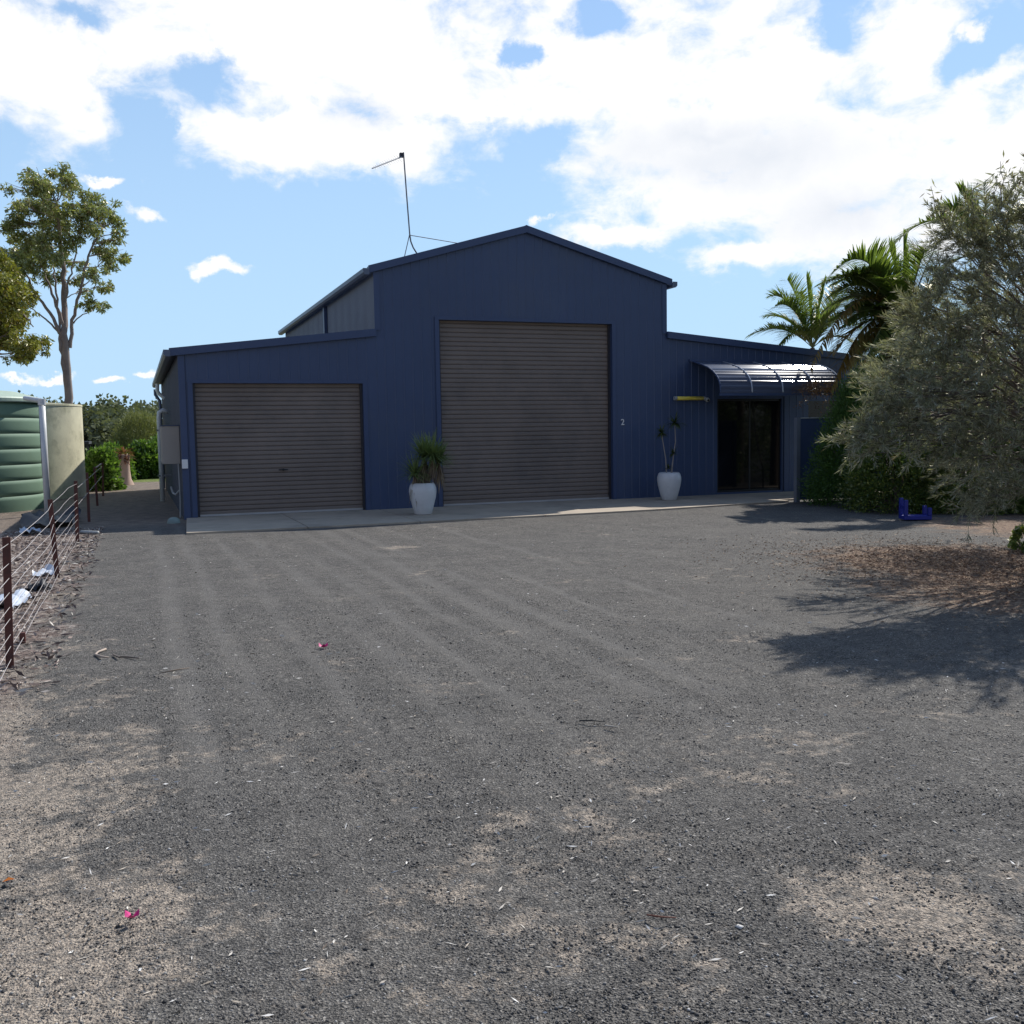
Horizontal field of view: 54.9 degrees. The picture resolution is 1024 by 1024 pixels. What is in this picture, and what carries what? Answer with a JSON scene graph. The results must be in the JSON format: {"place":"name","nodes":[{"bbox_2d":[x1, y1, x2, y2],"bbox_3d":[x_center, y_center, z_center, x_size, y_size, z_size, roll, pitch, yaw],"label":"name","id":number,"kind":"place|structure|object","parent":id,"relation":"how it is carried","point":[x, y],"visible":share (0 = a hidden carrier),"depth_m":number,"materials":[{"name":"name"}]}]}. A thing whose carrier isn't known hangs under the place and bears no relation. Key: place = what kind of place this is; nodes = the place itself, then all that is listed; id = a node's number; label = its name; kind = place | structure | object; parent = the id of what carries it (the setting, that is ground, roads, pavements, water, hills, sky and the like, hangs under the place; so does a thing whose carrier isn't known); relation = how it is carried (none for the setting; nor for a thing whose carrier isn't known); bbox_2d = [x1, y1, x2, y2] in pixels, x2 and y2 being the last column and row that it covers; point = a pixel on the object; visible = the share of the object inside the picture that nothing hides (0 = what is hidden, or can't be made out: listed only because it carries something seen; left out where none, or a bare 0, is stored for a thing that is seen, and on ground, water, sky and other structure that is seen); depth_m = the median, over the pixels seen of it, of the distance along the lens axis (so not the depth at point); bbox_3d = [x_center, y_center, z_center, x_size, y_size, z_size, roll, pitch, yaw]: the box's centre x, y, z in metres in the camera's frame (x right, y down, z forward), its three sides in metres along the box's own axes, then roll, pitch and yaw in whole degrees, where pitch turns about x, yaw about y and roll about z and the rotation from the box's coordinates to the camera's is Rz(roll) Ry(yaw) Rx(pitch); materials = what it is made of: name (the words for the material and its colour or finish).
{"place":"outdoors","nodes":[
{"label":"outdoors","id":0,"kind":"place"},
{"bbox_2d":[84,441,91,455],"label":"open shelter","id":1,"kind":"object","parent":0,"point":[87,444],"visible":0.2,"depth_m":45.18,"materials":[{"name":"grey metal"}]},
{"bbox_2d":[0,465,1023,1023],"bbox_3d":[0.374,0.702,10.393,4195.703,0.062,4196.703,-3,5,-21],"label":"ground","id":2,"kind":"structure","parent":0,"point":[570,561],"depth_m":4.63,"materials":[{"name":"grey gravel"}]},
{"bbox_2d":[0,589,31,607],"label":"plastic sheet","id":3,"kind":"object","parent":2,"relation":"on","point":[19,600],"visible":0.72,"depth_m":9.29,"materials":[{"name":"white plastic"}]},
{"bbox_2d":[0,391,43,512],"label":"water tank","id":4,"kind":"object","parent":2,"relation":"on","point":[21,483],"visible":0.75,"depth_m":21.33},
{"bbox_2d":[19,632,25,643],"bbox_3d":[-3.719,0.970,7.492,0.040,0.110,0.040,-3,5,-21],"label":"peg","id":5,"kind":"object","parent":2,"relation":"on","point":[22,635],"visible":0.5,"depth_m":7.47,"materials":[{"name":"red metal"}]},
{"bbox_2d":[0,248,54,366],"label":"leafy tree","id":6,"kind":"object","parent":2,"relation":"on","point":[17,300],"visible":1,"depth_m":29.53,"materials":[{"name":"green plant"}]},
{"bbox_2d":[19,527,40,533],"bbox_3d":[-7.902,0.292,16.171,0.328,0.124,0.386,-3,5,-21],"label":"plastic sheet","id":7,"kind":"object","parent":2,"relation":"on","point":[32,529],"visible":0.92,"depth_m":16.11,"materials":[{"name":"white plastic"}]},
{"bbox_2d":[23,396,49,514],"bbox_3d":[-9.723,-1.149,20.168,0.733,2.470,0.148,2,6,34],"label":"white pipe","id":8,"kind":"object","parent":2,"relation":"on","point":[41,402],"visible":0.93,"depth_m":19.96,"materials":[{"name":"plastic"}]},
{"bbox_2d":[26,578,52,590],"bbox_3d":[-4.833,0.730,10.085,0.236,0.139,0.329,-3,5,-21],"label":"dark scrap","id":9,"kind":"object","parent":2,"relation":"on","point":[36,585],"visible":0.87,"depth_m":9.98,"materials":[{"name":"black plastic"}]},
{"bbox_2d":[32,564,59,575],"bbox_3d":[-5.303,0.658,11.206,0.280,0.116,0.242,-3,5,-21],"label":"plastic sheet","id":10,"kind":"object","parent":2,"relation":"on","point":[47,569],"visible":0.74,"depth_m":11.20,"materials":[{"name":"white plastic"}]},
{"bbox_2d":[19,506,80,527],"bbox_3d":[-8.538,0.075,18.275,0.950,0.236,2.610,-3,5,-21],"label":"dark tarp","id":11,"kind":"object","parent":2,"relation":"on","point":[27,519],"visible":0.84,"depth_m":17.84,"materials":[{"name":"black plastic"}]},
{"bbox_2d":[0,463,103,679],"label":"wire fence","id":12,"kind":"object","parent":2,"relation":"on","point":[7,599],"visible":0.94,"depth_m":7.71,"materials":[{"name":"red metal"}]},
{"bbox_2d":[0,526,105,695],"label":"bed litter","id":13,"kind":"object","parent":2,"relation":"on","point":[14,685],"visible":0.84,"depth_m":10.31,"materials":[{"name":"brown plant"}]},
{"bbox_2d":[45,403,85,499],"bbox_3d":[-13.527,-1.635,26.149,4.024,2.650,4.024,-3,5,-21],"label":"water tank","id":14,"kind":"object","parent":2,"relation":"on","point":[65,444],"visible":0.53,"depth_m":25.61,"materials":[{"name":"concrete"}]},
{"bbox_2d":[0,161,132,403],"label":"eucalyptus tree","id":15,"kind":"object","parent":2,"relation":"on","point":[28,256],"visible":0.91,"depth_m":35.73,"materials":[{"name":"green plant"}]},
{"bbox_2d":[80,530,98,533],"bbox_3d":[-6.879,0.329,16.056,0.381,0.052,0.050,1,5,26],"label":"loose pipe","id":16,"kind":"object","parent":2,"relation":"on","point":[88,532],"visible":0.97,"depth_m":16.04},
{"bbox_2d":[94,648,108,657],"bbox_3d":[-2.943,1.011,7.061,0.091,0.026,0.317,-3,5,-25],"label":"forked twig","id":17,"kind":"object","parent":2,"relation":"on","point":[97,652],"visible":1,"depth_m":7.01,"materials":[{"name":"brown wood"}]},
{"bbox_2d":[85,444,127,491],"bbox_3d":[-12.288,-1.268,29.367,1.547,1.543,1.534,-3,5,-21],"label":"garden bush","id":18,"kind":"object","parent":2,"relation":"on","point":[95,456],"visible":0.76,"depth_m":29.05,"materials":[{"name":"green plant"}]},
{"bbox_2d":[99,439,138,480],"bbox_3d":[-14.389,-1.797,35.434,1.841,1.665,1.763,-3,5,-21],"label":"garden bush","id":19,"kind":"object","parent":2,"relation":"on","point":[113,446],"visible":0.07,"depth_m":35.43,"materials":[{"name":"green plant"}]},
{"bbox_2d":[115,446,134,484],"bbox_3d":[-12.816,-1.507,32.553,0.975,1.331,0.944,-3,5,-21],"label":"tree stump","id":20,"kind":"object","parent":2,"relation":"on","point":[125,457],"visible":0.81,"depth_m":32.41,"materials":[{"name":"brown wood"}]},
{"bbox_2d":[112,654,138,658],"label":"bent twig","id":21,"kind":"object","parent":2,"relation":"on","point":[124,656],"visible":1,"depth_m":6.92,"materials":[{"name":"grey wood"}]},
{"bbox_2d":[105,408,156,449],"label":"feathery bush","id":22,"kind":"object","parent":2,"relation":"on","point":[141,423],"visible":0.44,"depth_m":40.56,"materials":[{"name":"green plant"}]},
{"bbox_2d":[125,909,138,917],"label":"fallen flower","id":23,"kind":"object","parent":2,"relation":"on","point":[129,915],"visible":1,"depth_m":3.18,"materials":[{"name":"pink plant"}]},
{"bbox_2d":[128,438,158,478],"bbox_3d":[-14.004,-1.983,37.434,1.642,1.723,1.831,1,5,19],"label":"garden bush","id":24,"kind":"object","parent":2,"relation":"on","point":[145,454],"visible":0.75,"depth_m":37.01,"materials":[{"name":"green plant"}]},
{"bbox_2d":[136,435,164,478],"bbox_3d":[-13.593,-2.137,38.162,2.468,1.873,2.303,-3,5,-21],"label":"garden bush","id":25,"kind":"object","parent":2,"relation":"on","point":[154,475],"visible":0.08,"depth_m":37.52,"materials":[{"name":"green plant"}]},
{"bbox_2d":[186,494,788,534],"bbox_3d":[-0.192,0.016,19.340,11.942,0.132,3.330,-3,5,-21],"label":"concrete apron","id":26,"kind":"object","parent":2,"relation":"on","point":[261,522],"visible":0.64,"depth_m":18.61,"materials":[{"name":"grey concrete"}]},
{"bbox_2d":[395,427,455,514],"bbox_3d":[-1.624,-0.786,18.524,1.467,1.646,1.188,-3,5,-21],"label":"potted yucca","id":27,"kind":"object","parent":26,"relation":"on","point":[422,491],"visible":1,"depth_m":18.38,"materials":[{"name":"ceramic"}]},
{"bbox_2d":[654,412,687,499],"bbox_3d":[3.383,-1.230,21.163,0.923,1.939,0.647,-3,5,-21],"label":"potted dracaena","id":28,"kind":"object","parent":26,"relation":"on","point":[669,483],"visible":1,"depth_m":21.07,"materials":[{"name":"ceramic"}]},
{"bbox_2d":[17,389,973,447],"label":"wood","id":29,"kind":"object","parent":2,"relation":"on","point":[102,418],"visible":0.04,"depth_m":144.72,"materials":[{"name":"green plant"}]},
{"bbox_2d":[0,520,1023,1022],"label":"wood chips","id":30,"kind":"object","parent":2,"relation":"on","point":[530,806],"visible":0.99,"depth_m":3.83,"materials":[{"name":"brown wood"}]},
{"bbox_2d":[152,225,886,519],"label":"shed","id":31,"kind":"structure","parent":2,"relation":"on","point":[525,363],"depth_m":20.66,"materials":[{"name":"blue metal"}]},
{"bbox_2d":[156,408,171,500],"bbox_3d":[-8.477,-1.386,24.023,0.306,2.275,0.110,-3,5,-21],"label":"pipe","id":32,"kind":"object","parent":31,"relation":"attached to","point":[161,475],"visible":0.88,"depth_m":23.95,"materials":[{"name":"white plastic"}]},
{"bbox_2d":[160,425,180,463],"bbox_3d":[-6.638,-1.310,19.127,0.341,0.742,0.585,-3,5,-21],"label":"meter box","id":33,"kind":"object","parent":31,"relation":"attached to","point":[170,444],"visible":1,"depth_m":18.87,"materials":[{"name":"grey metal"}]},
{"bbox_2d":[160,427,162,462],"bbox_3d":[-6.783,-1.294,19.069,0.011,0.684,0.510,-3,5,-21],"label":"door","id":34,"kind":"structure","parent":33,"relation":"in","point":[160,427],"depth_m":18.90,"materials":[{"name":"grey metal"}]},
{"bbox_2d":[167,464,180,523],"bbox_3d":[-6.340,-0.356,18.517,0.229,1.062,1.746,-2,5,-16],"label":"conduit","id":35,"kind":"object","parent":31,"relation":"attached to","point":[173,520],"visible":0.94,"depth_m":18.97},
{"bbox_2d":[182,459,187,468],"bbox_3d":[-6.112,-0.897,18.421,0.105,0.170,0.058,-3,5,-21],"label":"socket box","id":36,"kind":"object","parent":31,"relation":"attached to","point":[184,463],"visible":1,"depth_m":18.40,"materials":[{"name":"white paint"}]},
{"bbox_2d":[192,383,365,516],"bbox_3d":[-4.475,-1.256,19.151,3.320,2.636,0.170,-3,5,-21],"label":"roller door","id":37,"kind":"structure","parent":31,"relation":"in","point":[261,448],"depth_m":19.17,"materials":[{"name":"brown metal"}]},
{"bbox_2d":[372,152,455,255],"bbox_3d":[-1.965,-6.404,20.790,0.227,2.158,2.860,3,6,38],"label":"tv antenna","id":38,"kind":"object","parent":31,"relation":"attached to","point":[401,155],"visible":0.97,"depth_m":20.49,"materials":[{"name":"grey metal"}]},
{"bbox_2d":[439,320,612,505],"bbox_3d":[0.336,-2.148,20.936,4.010,3.968,0.190,-3,5,-21],"label":"roller door","id":39,"kind":"structure","parent":31,"relation":"in","point":[527,407],"depth_m":20.97,"materials":[{"name":"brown metal"}]},
{"bbox_2d":[673,396,709,401],"bbox_3d":[4.041,-2.536,22.149,0.900,0.130,0.138,-3,5,-21],"label":"wall light","id":40,"kind":"object","parent":31,"relation":"attached to","point":[706,399],"visible":1,"depth_m":22.11,"materials":[{"name":"yellow plastic"}]},
{"bbox_2d":[716,396,783,494],"bbox_3d":[5.511,-1.559,22.945,1.870,2.240,0.100,-3,5,-21],"label":"glass door","id":41,"kind":"structure","parent":31,"relation":"in","point":[749,430],"depth_m":22.94,"materials":[{"name":"black glass"}]},
{"bbox_2d":[807,399,840,418],"bbox_3d":[7.535,-2.201,23.639,1.180,1.000,0.080,-3,5,-21],"label":"window","id":42,"kind":"structure","parent":31,"relation":"in","point":[811,403],"depth_m":23.52,"materials":[{"name":"grey glass"}]},
{"bbox_2d":[646,914,675,917],"bbox_3d":[0.470,1.277,3.111,0.094,0.016,0.029,0,5,14],"label":"red stick","id":43,"kind":"object","parent":2,"relation":"on","point":[659,916],"visible":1,"depth_m":3.11,"materials":[{"name":"brown wood"}]},
{"bbox_2d":[744,269,863,348],"bbox_3d":[12.258,-5.858,39.694,6.812,7.930,3.812,-3,5,-21],"label":"palm tree","id":44,"kind":"object","parent":2,"relation":"on","point":[799,306],"visible":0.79,"depth_m":38.90,"materials":[{"name":"green plant"}]},
{"bbox_2d":[794,417,851,501],"bbox_3d":[6.769,-1.116,20.669,1.990,1.745,0.100,-3,5,-21],"label":"screen panel","id":45,"kind":"object","parent":2,"relation":"on","point":[804,429],"visible":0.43,"depth_m":20.36,"materials":[{"name":"blue metal"}]},
{"bbox_2d":[623,525,1023,638],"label":"fallen leaves","id":46,"kind":"object","parent":2,"relation":"on","point":[973,563],"visible":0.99,"depth_m":10.82,"materials":[{"name":"brown plant"}]},
{"bbox_2d":[793,361,918,508],"bbox_3d":[6.971,-1.544,19.415,2.817,2.890,2.719,-3,5,-21],"label":"conifer","id":47,"kind":"object","parent":2,"relation":"on","point":[823,487],"visible":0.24,"depth_m":19.26,"materials":[{"name":"green plant"}]},
{"bbox_2d":[805,229,966,395],"bbox_3d":[8.242,-3.325,21.923,6.306,5.901,3.344,-6,7,-49],"label":"palm tree","id":48,"kind":"object","parent":2,"relation":"on","point":[878,279],"visible":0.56,"depth_m":20.63,"materials":[{"name":"green plant"}]},
{"bbox_2d":[831,422,962,514],"bbox_3d":[7.078,-0.878,18.071,2.239,1.796,2.399,-3,5,-21],"label":"leafy shrub","id":49,"kind":"object","parent":2,"relation":"on","point":[857,478],"visible":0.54,"depth_m":17.61,"materials":[{"name":"green plant"}]},
{"bbox_2d":[815,150,1023,545],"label":"silver tree","id":50,"kind":"object","parent":2,"relation":"on","point":[933,387],"visible":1,"depth_m":8.70,"materials":[{"name":"leaf"},{"name":"grey bark"}]},
{"bbox_2d":[882,344,1023,508],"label":"leafy shrub","id":51,"kind":"object","parent":2,"relation":"on","point":[965,418],"visible":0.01,"depth_m":18.21,"materials":[{"name":"green plant"}]},
{"bbox_2d":[888,177,1023,488],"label":"palm tree","id":52,"kind":"object","parent":2,"relation":"on","point":[955,204],"visible":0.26,"depth_m":19.42,"materials":[{"name":"green plant"}]},
{"bbox_2d":[908,418,1023,515],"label":"leafy shrub","id":53,"kind":"object","parent":2,"relation":"on","point":[936,503],"visible":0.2,"depth_m":17.13,"materials":[{"name":"green plant"}]},
{"bbox_2d":[997,424,1023,514],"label":"leafy shrub","id":54,"kind":"object","parent":2,"relation":"on","point":[1021,504],"visible":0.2,"depth_m":16.93,"materials":[{"name":"green plant"}]},
{"bbox_2d":[1007,524,1023,552],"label":"weed","id":55,"kind":"object","parent":2,"relation":"on","point":[1015,542],"visible":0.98,"depth_m":11.83,"materials":[{"name":"green plant"}]},
{"bbox_2d":[0,0,1023,418],"label":"sky","id":56,"kind":"structure","parent":0,"point":[724,150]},
{"bbox_2d":[727,491,808,499],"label":"concrete path","id":57,"kind":"structure","parent":0,"point":[783,495],"depth_m":22.18,"materials":[{"name":"grey concrete"}]},
{"bbox_2d":[791,376,847,412],"bbox_3d":[6.952,-1.678,21.670,1.864,2.704,0.785,-3,5,-21],"label":"climbing plant","id":58,"kind":"object","parent":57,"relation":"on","point":[816,389],"visible":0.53,"depth_m":21.53,"materials":[{"name":"grey plant"}]},
{"bbox_2d":[899,498,931,519],"bbox_3d":[6.643,-0.055,16.238,0.440,0.345,0.300,-1,5,4],"label":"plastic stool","id":59,"kind":"object","parent":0,"point":[903,513],"visible":1,"depth_m":16.11,"materials":[{"name":"blue plastic"}]}
]}

